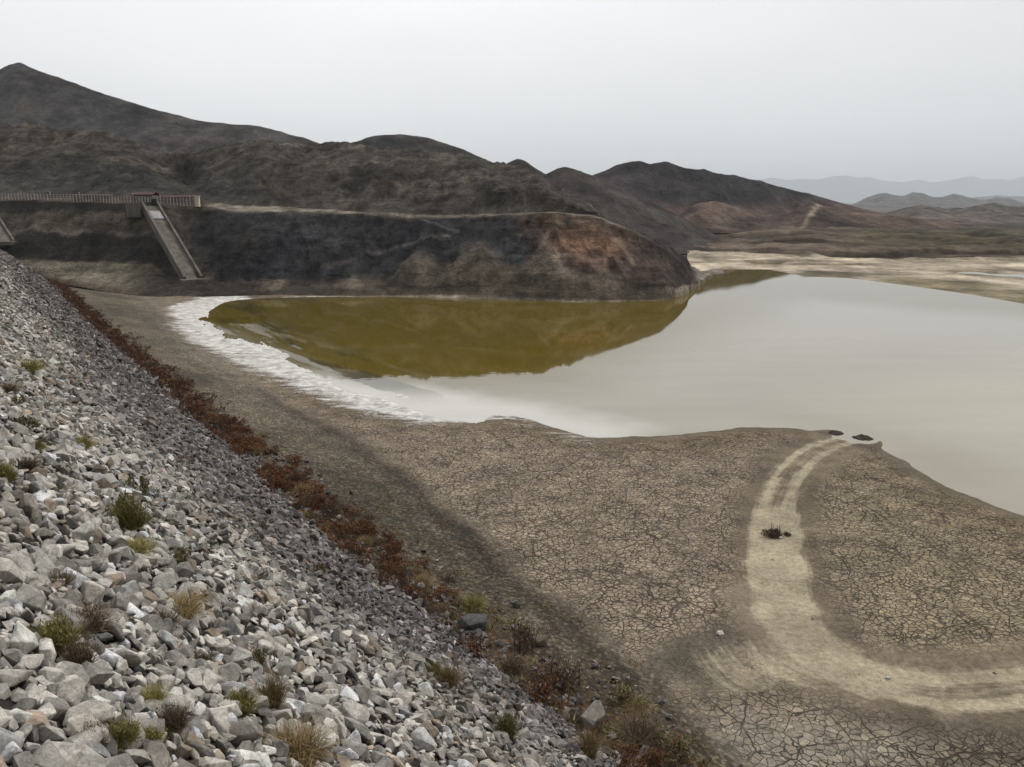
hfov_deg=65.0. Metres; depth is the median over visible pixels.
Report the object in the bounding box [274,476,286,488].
rusty weed
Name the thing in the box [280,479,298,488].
rusty weed
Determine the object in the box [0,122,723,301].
headland hill
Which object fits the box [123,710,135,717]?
riprap stone
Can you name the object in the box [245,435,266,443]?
rusty weed
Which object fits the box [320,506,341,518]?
dark weed
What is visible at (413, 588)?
rusty weed
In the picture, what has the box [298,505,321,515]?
rusty weed
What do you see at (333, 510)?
dark weed
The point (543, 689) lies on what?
rusty shrub
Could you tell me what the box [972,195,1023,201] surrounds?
blue hill
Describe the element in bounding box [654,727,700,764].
olive weed
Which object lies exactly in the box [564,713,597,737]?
dark weed
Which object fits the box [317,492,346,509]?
dark weed
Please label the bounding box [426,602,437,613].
olive weed
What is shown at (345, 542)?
rusty weed
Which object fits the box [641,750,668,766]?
dark weed
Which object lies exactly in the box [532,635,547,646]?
boulder
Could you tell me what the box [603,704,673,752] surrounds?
dry weed
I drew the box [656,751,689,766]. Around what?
dark weed
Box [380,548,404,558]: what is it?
rusty weed
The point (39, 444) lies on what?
grass tuft
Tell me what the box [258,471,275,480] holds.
rusty weed
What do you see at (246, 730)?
riprap stone
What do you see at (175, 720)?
dry weed
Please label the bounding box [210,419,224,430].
dark weed
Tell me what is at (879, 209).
ground
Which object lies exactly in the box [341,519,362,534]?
rusty weed
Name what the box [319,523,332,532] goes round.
rusty weed
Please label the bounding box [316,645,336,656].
riprap stone
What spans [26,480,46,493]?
riprap stone
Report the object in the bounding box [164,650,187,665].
riprap stone
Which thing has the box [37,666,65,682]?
riprap stone
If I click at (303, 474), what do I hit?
rusty weed
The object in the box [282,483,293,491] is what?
dark weed
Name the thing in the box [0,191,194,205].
boundary fence
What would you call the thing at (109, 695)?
riprap stone
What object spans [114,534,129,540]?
riprap stone
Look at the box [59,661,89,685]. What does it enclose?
riprap stone
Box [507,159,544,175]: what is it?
peak
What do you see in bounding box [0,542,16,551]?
riprap stone
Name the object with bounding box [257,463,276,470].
rusty weed
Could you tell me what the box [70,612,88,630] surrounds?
riprap stone
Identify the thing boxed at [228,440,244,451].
rusty weed
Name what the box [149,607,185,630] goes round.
dry weed
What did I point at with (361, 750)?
riprap stone
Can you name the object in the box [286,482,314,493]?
straw weed
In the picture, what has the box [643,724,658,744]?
dark weed
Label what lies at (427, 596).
rusty weed
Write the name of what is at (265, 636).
riprap stone
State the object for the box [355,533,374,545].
straw weed
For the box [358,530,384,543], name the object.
rusty weed
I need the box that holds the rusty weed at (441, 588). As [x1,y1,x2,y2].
[424,584,459,597]
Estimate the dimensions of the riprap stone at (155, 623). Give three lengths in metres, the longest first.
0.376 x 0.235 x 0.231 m
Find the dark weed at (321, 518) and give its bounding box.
[313,512,327,525]
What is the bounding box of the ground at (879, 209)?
[840,202,947,211]
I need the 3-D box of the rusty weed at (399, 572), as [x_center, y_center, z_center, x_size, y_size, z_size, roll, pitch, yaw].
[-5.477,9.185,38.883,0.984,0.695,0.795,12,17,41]
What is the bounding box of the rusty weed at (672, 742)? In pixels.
[658,733,696,761]
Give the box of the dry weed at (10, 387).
[0,379,22,392]
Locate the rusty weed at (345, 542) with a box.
[339,538,353,546]
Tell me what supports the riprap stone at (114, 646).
on the dam slope
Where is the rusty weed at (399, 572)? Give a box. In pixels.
[394,568,405,578]
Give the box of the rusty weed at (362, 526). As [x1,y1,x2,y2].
[354,523,367,537]
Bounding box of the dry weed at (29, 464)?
[17,453,45,471]
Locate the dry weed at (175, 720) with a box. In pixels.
[154,697,206,735]
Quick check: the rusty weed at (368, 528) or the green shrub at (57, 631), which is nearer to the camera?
the green shrub at (57, 631)
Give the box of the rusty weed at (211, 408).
[206,404,220,411]
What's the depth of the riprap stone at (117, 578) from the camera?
10.94 m
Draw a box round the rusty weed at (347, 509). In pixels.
[340,505,366,517]
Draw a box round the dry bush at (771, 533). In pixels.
[761,520,786,537]
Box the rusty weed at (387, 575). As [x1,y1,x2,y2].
[382,570,397,583]
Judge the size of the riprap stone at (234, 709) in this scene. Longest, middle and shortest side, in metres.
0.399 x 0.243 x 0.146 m
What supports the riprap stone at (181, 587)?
on the dam slope
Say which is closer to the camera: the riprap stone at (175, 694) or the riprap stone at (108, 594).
the riprap stone at (175, 694)
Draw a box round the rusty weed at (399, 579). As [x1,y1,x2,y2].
[397,575,408,585]
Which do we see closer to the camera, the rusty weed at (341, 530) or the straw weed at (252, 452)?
the rusty weed at (341, 530)
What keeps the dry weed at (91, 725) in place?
on the dam slope
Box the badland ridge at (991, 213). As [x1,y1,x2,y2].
[883,203,1023,223]
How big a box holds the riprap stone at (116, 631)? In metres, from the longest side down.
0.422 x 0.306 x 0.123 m
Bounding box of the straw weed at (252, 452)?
[249,445,264,453]
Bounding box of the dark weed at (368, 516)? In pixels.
[357,512,381,519]
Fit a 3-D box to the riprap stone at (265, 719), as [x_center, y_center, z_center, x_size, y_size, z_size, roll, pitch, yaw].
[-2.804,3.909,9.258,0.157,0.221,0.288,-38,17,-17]
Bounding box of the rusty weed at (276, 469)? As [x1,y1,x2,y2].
[267,466,285,472]
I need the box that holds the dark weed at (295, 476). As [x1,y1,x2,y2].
[287,470,305,480]
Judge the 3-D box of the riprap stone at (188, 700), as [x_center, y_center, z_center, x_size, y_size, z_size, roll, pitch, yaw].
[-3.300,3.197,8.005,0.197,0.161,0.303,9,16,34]
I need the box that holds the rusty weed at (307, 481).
[299,478,320,484]
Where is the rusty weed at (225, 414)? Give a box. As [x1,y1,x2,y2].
[220,413,231,419]
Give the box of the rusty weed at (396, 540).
[390,539,403,552]
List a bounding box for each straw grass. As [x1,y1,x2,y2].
[160,583,219,620]
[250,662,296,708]
[259,704,354,766]
[428,657,470,691]
[569,721,609,759]
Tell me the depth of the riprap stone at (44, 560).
9.78 m
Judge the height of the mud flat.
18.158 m
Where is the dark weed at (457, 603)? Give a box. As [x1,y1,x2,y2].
[444,594,464,608]
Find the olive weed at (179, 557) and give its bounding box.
[169,545,194,563]
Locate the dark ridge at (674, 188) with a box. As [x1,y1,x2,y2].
[593,161,976,223]
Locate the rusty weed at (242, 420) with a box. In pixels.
[237,418,247,424]
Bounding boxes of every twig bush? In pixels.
[494,607,543,652]
[522,640,603,694]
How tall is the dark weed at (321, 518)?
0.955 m
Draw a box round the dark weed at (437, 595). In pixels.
[427,587,448,599]
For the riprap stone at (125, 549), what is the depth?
12.67 m
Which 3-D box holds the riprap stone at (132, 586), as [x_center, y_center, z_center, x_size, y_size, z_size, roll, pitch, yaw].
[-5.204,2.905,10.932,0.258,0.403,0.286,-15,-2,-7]
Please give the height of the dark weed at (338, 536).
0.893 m
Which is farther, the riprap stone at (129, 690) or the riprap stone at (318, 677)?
the riprap stone at (318, 677)
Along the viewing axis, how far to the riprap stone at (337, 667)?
13.69 m
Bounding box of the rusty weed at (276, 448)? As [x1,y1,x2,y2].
[267,444,281,454]
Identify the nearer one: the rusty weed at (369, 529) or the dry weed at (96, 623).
the dry weed at (96, 623)
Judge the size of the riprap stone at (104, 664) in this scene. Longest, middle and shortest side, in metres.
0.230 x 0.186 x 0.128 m
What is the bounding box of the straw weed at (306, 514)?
[298,509,313,517]
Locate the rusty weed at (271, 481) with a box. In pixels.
[263,479,274,491]
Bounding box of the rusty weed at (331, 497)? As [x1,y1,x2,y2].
[327,494,338,502]
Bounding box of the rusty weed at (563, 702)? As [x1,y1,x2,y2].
[545,695,568,712]
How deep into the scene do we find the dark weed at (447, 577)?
40.16 m
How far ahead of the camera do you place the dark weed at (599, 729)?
28.14 m
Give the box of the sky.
[0,0,1023,181]
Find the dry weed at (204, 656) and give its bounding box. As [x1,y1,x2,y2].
[186,647,222,663]
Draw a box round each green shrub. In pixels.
[0,458,25,482]
[28,608,91,659]
[101,489,158,533]
[106,708,152,750]
[144,722,170,741]
[220,683,261,720]
[427,659,444,677]
[488,705,523,741]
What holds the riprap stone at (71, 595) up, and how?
on the dam slope
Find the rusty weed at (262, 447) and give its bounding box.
[250,445,268,455]
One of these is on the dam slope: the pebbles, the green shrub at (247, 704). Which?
the green shrub at (247, 704)
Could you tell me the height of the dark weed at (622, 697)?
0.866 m
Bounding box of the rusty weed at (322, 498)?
[306,494,326,506]
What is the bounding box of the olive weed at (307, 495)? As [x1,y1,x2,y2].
[293,492,311,501]
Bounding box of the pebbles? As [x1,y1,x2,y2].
[250,408,1015,764]
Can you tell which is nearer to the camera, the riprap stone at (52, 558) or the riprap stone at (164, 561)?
the riprap stone at (52, 558)
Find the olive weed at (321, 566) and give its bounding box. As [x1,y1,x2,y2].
[309,561,327,572]
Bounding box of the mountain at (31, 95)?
[0,62,319,151]
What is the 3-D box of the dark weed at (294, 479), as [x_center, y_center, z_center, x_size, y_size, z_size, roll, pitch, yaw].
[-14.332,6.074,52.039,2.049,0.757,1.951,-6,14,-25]
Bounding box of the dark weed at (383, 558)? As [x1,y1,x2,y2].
[379,550,395,564]
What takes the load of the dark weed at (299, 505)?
on the gravel bank
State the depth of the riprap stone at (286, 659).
12.16 m
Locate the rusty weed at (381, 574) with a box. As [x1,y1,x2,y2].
[376,570,385,581]
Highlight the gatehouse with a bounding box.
[129,192,159,202]
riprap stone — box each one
[0,500,20,517]
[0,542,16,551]
[0,557,25,583]
[0,606,18,619]
[0,649,21,664]
[0,669,32,687]
[1,445,25,461]
[1,741,22,762]
[6,553,34,571]
[6,715,18,730]
[8,621,38,652]
[10,708,31,723]
[11,516,31,529]
[12,662,27,686]
[13,698,36,710]
[15,731,23,747]
[16,584,46,610]
[18,493,37,517]
[18,526,32,539]
[18,723,32,738]
[19,654,43,669]
[21,710,50,727]
[24,569,36,583]
[25,682,39,700]
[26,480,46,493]
[27,552,37,563]
[29,467,47,477]
[31,632,41,652]
[32,614,50,630]
[34,490,51,500]
[34,550,54,570]
[34,573,50,587]
[35,675,53,686]
[36,567,56,577]
[37,637,55,663]
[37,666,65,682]
[37,702,55,719]
[38,725,65,741]
[40,539,55,548]
[41,697,70,720]
[44,544,76,555]
[46,681,63,694]
[47,544,62,558]
[48,555,56,563]
[48,599,74,609]
[54,499,66,506]
[54,505,68,515]
[54,556,80,573]
[54,606,81,630]
[56,678,85,706]
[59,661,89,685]
[60,567,87,589]
[62,590,84,607]
[62,700,114,727]
[63,675,78,680]
[66,604,82,612]
[66,714,109,742]
[67,725,102,743]
[70,559,91,566]
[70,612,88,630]
[71,521,94,541]
[79,566,91,573]
[79,580,104,603]
[79,638,104,654]
[80,497,99,508]
[80,692,88,702]
[81,661,114,684]
[85,685,99,697]
[86,740,110,757]
[95,578,112,586]
[95,659,112,670]
[99,648,122,667]
[99,691,115,705]
[101,734,117,756]
[102,585,113,599]
[102,608,120,616]
[102,621,124,641]
[103,523,111,532]
[103,570,125,585]
[104,537,127,546]
[106,573,124,585]
[107,613,123,623]
[107,629,131,640]
[110,644,120,647]
[111,543,129,548]
[111,594,131,609]
[112,592,126,610]
[112,647,142,667]
[112,671,123,689]
[113,691,126,701]
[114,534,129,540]
[114,546,131,554]
[115,612,125,628]
[116,658,127,669]
[121,569,142,584]
[121,675,136,684]
[122,580,138,592]
[122,738,131,750]
[123,590,139,607]
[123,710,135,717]
[123,748,151,763]
[126,602,144,619]
[126,687,143,692]
[127,626,135,645]
[127,716,145,748]
[129,674,136,686]
[133,553,157,565]
[134,591,143,602]
[134,712,155,719]
[135,621,145,632]
[137,718,164,735]
[138,587,158,602]
[140,614,152,623]
[140,739,171,766]
[143,739,149,746]
[144,615,165,632]
[145,524,157,538]
[145,647,156,664]
[145,672,158,686]
[145,679,155,690]
[147,711,157,717]
[151,547,169,556]
[152,571,178,589]
[153,664,172,674]
[155,605,181,617]
[156,630,177,650]
[157,557,172,566]
[157,675,175,690]
[161,695,186,716]
[163,618,172,634]
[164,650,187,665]
[166,598,181,610]
[166,614,190,627]
[167,538,182,545]
[169,685,187,694]
[171,692,194,703]
[173,622,182,638]
[174,561,193,578]
[174,743,192,759]
[176,695,193,711]
[178,584,189,599]
[180,581,199,593]
[182,731,204,744]
[183,557,196,568]
[185,668,202,687]
[186,715,206,736]
[186,740,215,757]
[192,702,205,714]
[193,610,206,619]
[194,658,212,670]
[199,719,211,738]
[200,668,219,692]
[207,660,217,672]
[208,592,219,602]
[208,707,229,733]
[209,693,219,706]
[212,577,228,592]
[213,607,223,618]
[213,699,241,710]
[217,703,241,717]
[218,662,241,680]
[220,681,246,692]
[222,645,233,654]
[226,601,242,613]
[226,619,241,636]
[227,686,239,697]
[228,713,237,725]
[229,720,262,745]
[230,646,252,660]
[231,647,252,673]
[235,595,252,602]
[236,613,249,627]
[236,636,248,649]
[237,715,259,722]
[248,689,269,706]
[250,668,264,684]
[254,632,274,642]
[254,695,268,710]
[255,707,271,716]
[260,714,275,726]
[261,752,270,761]
[262,724,284,739]
[263,745,275,755]
[270,594,280,606]
[270,641,294,656]
[272,607,283,620]
[272,709,291,719]
[272,740,288,757]
[275,661,290,676]
[275,717,287,728]
[278,656,292,666]
[279,702,296,720]
[280,634,292,644]
[284,625,296,633]
[284,719,303,739]
[287,698,304,716]
[291,622,307,635]
[300,669,315,684]
[302,704,334,722]
[305,692,329,706]
[310,703,323,726]
[314,672,323,681]
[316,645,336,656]
[316,749,333,764]
[317,723,336,741]
[318,682,339,693]
[321,740,335,748]
[323,694,338,707]
[323,717,337,732]
[324,704,341,714]
[331,662,347,674]
[332,746,354,752]
[333,672,344,683]
[335,715,346,727]
[335,716,346,739]
[336,650,341,658]
[337,748,358,759]
[339,685,358,702]
[339,699,369,723]
[341,741,369,760]
[344,663,360,683]
[344,717,370,743]
[347,729,360,742]
[353,684,374,708]
[371,693,389,708]
[372,688,391,696]
[389,698,402,705]
[398,741,412,753]
[410,727,436,750]
[417,720,435,738]
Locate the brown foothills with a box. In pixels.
[679,201,1023,232]
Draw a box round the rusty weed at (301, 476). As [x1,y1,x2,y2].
[293,472,306,481]
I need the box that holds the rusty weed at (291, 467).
[284,461,300,470]
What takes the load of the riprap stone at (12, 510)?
on the dam slope
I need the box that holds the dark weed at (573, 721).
[563,711,592,728]
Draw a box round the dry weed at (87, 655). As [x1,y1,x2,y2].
[55,630,105,664]
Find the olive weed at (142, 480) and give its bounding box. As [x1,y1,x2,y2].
[125,470,153,496]
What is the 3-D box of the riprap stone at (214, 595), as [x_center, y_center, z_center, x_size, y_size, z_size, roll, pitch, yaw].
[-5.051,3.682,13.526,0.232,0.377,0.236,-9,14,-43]
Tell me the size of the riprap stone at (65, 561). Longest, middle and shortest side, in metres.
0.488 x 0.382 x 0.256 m
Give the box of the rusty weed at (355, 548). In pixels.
[345,543,371,555]
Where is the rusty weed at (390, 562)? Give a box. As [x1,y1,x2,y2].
[375,551,398,564]
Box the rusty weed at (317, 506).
[308,500,321,511]
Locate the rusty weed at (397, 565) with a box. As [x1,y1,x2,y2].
[383,557,412,568]
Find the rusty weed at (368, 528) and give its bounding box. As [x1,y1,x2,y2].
[364,523,375,534]
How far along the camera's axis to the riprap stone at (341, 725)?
10.32 m
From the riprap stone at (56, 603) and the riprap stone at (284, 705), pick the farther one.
the riprap stone at (284, 705)
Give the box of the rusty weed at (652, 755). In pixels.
[636,745,664,766]
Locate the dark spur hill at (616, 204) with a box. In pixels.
[543,167,721,253]
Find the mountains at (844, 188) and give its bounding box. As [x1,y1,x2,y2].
[761,176,1023,201]
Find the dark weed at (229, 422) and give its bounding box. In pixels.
[223,417,237,424]
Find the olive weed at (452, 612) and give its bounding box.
[441,609,460,620]
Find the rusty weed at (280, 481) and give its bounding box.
[271,476,289,486]
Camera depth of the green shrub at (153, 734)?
6.86 m
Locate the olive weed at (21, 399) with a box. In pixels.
[10,395,26,404]
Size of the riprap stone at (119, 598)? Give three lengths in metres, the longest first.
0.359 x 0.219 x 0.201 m
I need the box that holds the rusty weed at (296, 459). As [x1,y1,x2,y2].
[280,452,305,464]
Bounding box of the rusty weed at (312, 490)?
[294,489,316,497]
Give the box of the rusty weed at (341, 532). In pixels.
[333,525,356,539]
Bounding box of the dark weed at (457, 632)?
[448,625,467,638]
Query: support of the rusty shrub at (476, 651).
on the dam slope
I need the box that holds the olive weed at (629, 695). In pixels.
[606,680,649,706]
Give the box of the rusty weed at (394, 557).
[388,554,407,563]
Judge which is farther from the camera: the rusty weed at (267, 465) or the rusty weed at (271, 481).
the rusty weed at (267, 465)
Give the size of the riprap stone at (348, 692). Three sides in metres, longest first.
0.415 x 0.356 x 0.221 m
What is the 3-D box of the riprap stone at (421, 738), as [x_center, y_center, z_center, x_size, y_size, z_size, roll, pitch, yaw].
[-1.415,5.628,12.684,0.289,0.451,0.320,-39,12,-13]
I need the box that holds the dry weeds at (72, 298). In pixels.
[37,273,230,410]
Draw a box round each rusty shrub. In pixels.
[453,631,493,660]
[518,665,558,706]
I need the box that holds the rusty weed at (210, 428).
[207,426,219,430]
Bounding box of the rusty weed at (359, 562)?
[352,555,371,566]
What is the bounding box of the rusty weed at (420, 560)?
[403,555,438,568]
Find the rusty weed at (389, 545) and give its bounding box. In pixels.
[375,539,395,551]
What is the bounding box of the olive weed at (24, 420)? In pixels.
[10,414,38,428]
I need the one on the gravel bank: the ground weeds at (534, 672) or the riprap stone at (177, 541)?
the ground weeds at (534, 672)
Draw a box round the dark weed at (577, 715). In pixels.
[557,698,589,724]
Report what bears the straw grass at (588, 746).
on the dam slope
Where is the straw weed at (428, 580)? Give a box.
[408,572,436,586]
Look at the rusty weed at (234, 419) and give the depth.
66.05 m
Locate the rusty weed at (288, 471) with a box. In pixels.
[286,466,305,474]
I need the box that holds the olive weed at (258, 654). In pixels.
[249,643,276,665]
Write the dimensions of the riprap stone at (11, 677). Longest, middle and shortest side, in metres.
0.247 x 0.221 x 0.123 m
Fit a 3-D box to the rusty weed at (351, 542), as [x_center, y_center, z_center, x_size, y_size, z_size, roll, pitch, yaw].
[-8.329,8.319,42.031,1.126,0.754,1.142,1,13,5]
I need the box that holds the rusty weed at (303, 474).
[288,471,307,478]
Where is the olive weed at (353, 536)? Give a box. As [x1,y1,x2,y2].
[336,533,358,541]
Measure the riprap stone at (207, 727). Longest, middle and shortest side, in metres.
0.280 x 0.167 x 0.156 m
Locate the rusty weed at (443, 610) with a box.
[437,604,446,616]
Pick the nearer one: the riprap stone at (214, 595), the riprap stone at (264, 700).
the riprap stone at (264, 700)
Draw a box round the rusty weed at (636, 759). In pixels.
[629,743,660,766]
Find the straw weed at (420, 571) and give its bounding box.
[411,567,425,575]
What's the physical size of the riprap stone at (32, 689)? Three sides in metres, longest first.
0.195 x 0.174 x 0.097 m
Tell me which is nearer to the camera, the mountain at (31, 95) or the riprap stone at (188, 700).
the riprap stone at (188, 700)
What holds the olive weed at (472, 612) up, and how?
on the gravel bank
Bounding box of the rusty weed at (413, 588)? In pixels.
[399,584,423,594]
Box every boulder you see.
[457,613,486,630]
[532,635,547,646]
[577,700,604,730]
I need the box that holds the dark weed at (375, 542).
[367,538,381,546]
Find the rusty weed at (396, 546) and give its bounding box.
[389,542,404,552]
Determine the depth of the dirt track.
35.38 m
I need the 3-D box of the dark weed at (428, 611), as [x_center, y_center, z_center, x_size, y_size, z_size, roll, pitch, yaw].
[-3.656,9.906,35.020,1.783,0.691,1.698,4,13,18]
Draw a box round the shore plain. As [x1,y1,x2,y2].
[687,212,1023,303]
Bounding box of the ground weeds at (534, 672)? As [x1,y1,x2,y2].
[249,456,726,766]
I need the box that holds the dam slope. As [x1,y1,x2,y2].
[0,308,603,766]
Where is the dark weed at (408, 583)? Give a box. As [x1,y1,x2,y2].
[397,573,414,590]
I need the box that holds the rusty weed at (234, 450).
[230,446,245,455]
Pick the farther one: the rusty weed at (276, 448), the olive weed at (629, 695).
the rusty weed at (276, 448)
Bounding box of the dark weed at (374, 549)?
[367,544,381,554]
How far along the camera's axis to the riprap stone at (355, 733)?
10.28 m
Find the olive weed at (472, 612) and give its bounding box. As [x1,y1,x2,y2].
[471,606,488,613]
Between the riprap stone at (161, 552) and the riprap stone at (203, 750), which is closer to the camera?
the riprap stone at (203, 750)
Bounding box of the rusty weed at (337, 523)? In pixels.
[327,518,344,528]
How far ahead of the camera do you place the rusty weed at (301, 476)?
52.65 m
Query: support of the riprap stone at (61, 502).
on the dam slope
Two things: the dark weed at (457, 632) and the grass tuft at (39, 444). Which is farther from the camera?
the dark weed at (457, 632)
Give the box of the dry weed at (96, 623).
[54,596,123,635]
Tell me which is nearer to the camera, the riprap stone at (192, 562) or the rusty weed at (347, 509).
the riprap stone at (192, 562)
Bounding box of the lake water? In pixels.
[198,254,1023,515]
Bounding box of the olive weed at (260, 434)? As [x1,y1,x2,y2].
[257,432,274,436]
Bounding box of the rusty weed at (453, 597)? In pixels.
[446,591,460,599]
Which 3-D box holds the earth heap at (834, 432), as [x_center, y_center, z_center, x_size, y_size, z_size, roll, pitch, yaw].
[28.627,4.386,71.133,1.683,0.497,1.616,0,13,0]
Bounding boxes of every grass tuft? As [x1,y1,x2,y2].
[15,356,54,372]
[34,435,56,450]
[74,433,100,449]
[125,532,171,554]
[133,681,174,708]
[455,590,493,612]
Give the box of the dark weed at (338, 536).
[333,527,355,540]
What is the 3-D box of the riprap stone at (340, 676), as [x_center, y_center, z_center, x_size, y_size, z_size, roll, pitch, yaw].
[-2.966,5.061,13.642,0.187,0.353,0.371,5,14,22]
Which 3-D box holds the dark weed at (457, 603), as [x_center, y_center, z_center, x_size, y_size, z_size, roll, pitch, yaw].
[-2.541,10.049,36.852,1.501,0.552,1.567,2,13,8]
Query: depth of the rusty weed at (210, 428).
60.38 m
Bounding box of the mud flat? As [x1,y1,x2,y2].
[69,285,1023,766]
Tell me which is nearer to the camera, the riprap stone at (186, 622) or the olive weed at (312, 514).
the riprap stone at (186, 622)
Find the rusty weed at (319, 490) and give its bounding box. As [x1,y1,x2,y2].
[303,483,326,492]
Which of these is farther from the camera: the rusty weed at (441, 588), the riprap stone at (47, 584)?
the rusty weed at (441, 588)
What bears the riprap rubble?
on the dam slope
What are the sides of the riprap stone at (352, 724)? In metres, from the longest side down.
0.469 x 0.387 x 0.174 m
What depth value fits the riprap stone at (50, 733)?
5.94 m
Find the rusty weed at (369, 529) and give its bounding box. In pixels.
[356,523,383,536]
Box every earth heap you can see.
[828,430,843,434]
[852,434,873,440]
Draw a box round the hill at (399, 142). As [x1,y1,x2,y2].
[351,134,483,159]
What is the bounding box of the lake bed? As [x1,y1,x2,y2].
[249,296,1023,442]
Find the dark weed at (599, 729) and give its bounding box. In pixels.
[586,718,606,733]
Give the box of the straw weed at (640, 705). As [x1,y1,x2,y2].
[609,691,656,717]
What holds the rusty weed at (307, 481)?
on the gravel bank
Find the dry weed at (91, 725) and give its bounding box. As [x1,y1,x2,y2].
[69,711,117,746]
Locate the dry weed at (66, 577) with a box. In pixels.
[48,566,79,587]
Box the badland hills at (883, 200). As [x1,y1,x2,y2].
[852,192,1023,207]
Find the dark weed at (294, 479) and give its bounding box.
[283,474,303,481]
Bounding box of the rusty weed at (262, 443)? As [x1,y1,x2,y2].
[250,442,265,449]
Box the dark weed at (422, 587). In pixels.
[405,579,437,592]
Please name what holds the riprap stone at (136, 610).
on the dam slope
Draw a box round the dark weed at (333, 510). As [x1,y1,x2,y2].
[321,500,348,515]
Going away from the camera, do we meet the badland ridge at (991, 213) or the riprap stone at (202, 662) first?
the riprap stone at (202, 662)
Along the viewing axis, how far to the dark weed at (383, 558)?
40.59 m
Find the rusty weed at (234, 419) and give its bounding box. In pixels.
[221,416,237,423]
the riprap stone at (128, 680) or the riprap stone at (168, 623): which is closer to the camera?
the riprap stone at (128, 680)
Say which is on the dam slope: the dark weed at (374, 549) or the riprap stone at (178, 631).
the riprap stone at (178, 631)
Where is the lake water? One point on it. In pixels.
(929, 382)
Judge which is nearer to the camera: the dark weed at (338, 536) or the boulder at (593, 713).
the boulder at (593, 713)
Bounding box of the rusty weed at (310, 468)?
[304,467,312,473]
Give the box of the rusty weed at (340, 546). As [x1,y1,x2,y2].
[337,542,351,551]
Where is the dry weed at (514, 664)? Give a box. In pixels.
[492,650,534,678]
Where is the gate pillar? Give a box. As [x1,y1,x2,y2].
[193,196,199,206]
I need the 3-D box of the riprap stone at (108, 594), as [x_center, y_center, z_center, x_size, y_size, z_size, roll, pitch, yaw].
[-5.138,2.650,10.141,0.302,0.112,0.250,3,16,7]
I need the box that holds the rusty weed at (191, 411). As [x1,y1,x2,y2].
[186,408,194,415]
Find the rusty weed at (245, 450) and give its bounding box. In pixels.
[241,446,249,453]
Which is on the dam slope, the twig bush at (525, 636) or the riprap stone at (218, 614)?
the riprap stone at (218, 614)
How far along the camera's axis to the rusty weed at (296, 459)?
56.88 m
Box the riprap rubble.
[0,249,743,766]
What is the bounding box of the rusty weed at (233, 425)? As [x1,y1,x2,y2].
[222,424,240,429]
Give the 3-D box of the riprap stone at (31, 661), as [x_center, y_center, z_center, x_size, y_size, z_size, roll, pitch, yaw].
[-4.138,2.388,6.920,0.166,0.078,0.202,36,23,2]
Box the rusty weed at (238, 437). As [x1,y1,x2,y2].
[227,436,243,443]
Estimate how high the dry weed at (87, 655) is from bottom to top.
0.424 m
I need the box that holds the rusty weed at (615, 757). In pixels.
[606,747,630,761]
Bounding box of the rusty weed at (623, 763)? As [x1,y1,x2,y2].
[609,746,638,766]
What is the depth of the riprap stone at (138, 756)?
6.42 m
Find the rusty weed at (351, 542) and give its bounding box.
[343,538,360,546]
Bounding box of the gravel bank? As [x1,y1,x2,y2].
[69,287,756,766]
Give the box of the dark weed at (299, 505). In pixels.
[291,498,306,509]
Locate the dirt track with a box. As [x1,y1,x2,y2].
[652,431,1023,725]
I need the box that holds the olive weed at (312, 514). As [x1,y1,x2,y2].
[306,512,317,520]
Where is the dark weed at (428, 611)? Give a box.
[421,602,439,614]
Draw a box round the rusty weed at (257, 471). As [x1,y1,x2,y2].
[253,467,267,475]
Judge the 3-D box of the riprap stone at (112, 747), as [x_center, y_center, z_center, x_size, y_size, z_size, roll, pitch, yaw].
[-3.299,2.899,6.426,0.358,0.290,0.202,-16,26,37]
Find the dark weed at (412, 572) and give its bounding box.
[401,566,419,578]
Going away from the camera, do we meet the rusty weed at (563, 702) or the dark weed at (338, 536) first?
the rusty weed at (563, 702)
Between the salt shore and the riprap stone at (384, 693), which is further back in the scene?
the salt shore
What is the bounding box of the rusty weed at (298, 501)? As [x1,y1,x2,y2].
[291,498,305,506]
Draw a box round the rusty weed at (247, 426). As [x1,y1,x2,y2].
[236,423,251,433]
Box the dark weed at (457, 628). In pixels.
[449,619,469,637]
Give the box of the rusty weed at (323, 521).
[306,517,336,526]
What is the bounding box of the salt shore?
[161,295,613,441]
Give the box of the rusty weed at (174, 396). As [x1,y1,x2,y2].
[165,391,180,399]
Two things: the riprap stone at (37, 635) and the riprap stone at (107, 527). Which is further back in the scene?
the riprap stone at (107, 527)
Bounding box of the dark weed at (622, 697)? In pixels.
[612,688,630,707]
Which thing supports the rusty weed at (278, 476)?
on the gravel bank
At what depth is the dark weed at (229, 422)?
65.34 m
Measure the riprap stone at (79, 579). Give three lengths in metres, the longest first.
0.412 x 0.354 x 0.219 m
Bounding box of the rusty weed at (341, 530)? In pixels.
[329,526,355,534]
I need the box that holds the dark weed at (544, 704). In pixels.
[524,680,559,706]
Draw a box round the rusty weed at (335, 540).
[326,532,344,545]
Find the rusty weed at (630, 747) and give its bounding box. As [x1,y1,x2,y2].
[609,738,643,762]
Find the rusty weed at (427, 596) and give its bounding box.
[422,591,440,604]
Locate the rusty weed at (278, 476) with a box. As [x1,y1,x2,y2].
[273,472,285,479]
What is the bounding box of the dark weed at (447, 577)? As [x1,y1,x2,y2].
[432,569,457,582]
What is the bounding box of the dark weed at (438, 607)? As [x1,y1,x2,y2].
[423,600,449,610]
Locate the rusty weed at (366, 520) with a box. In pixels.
[353,518,372,526]
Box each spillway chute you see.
[0,218,17,248]
[125,199,209,283]
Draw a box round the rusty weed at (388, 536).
[382,531,395,543]
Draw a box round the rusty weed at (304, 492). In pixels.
[299,490,317,498]
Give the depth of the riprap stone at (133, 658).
8.29 m
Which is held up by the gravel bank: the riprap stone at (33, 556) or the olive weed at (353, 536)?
the olive weed at (353, 536)
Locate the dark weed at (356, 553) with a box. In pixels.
[348,543,365,556]

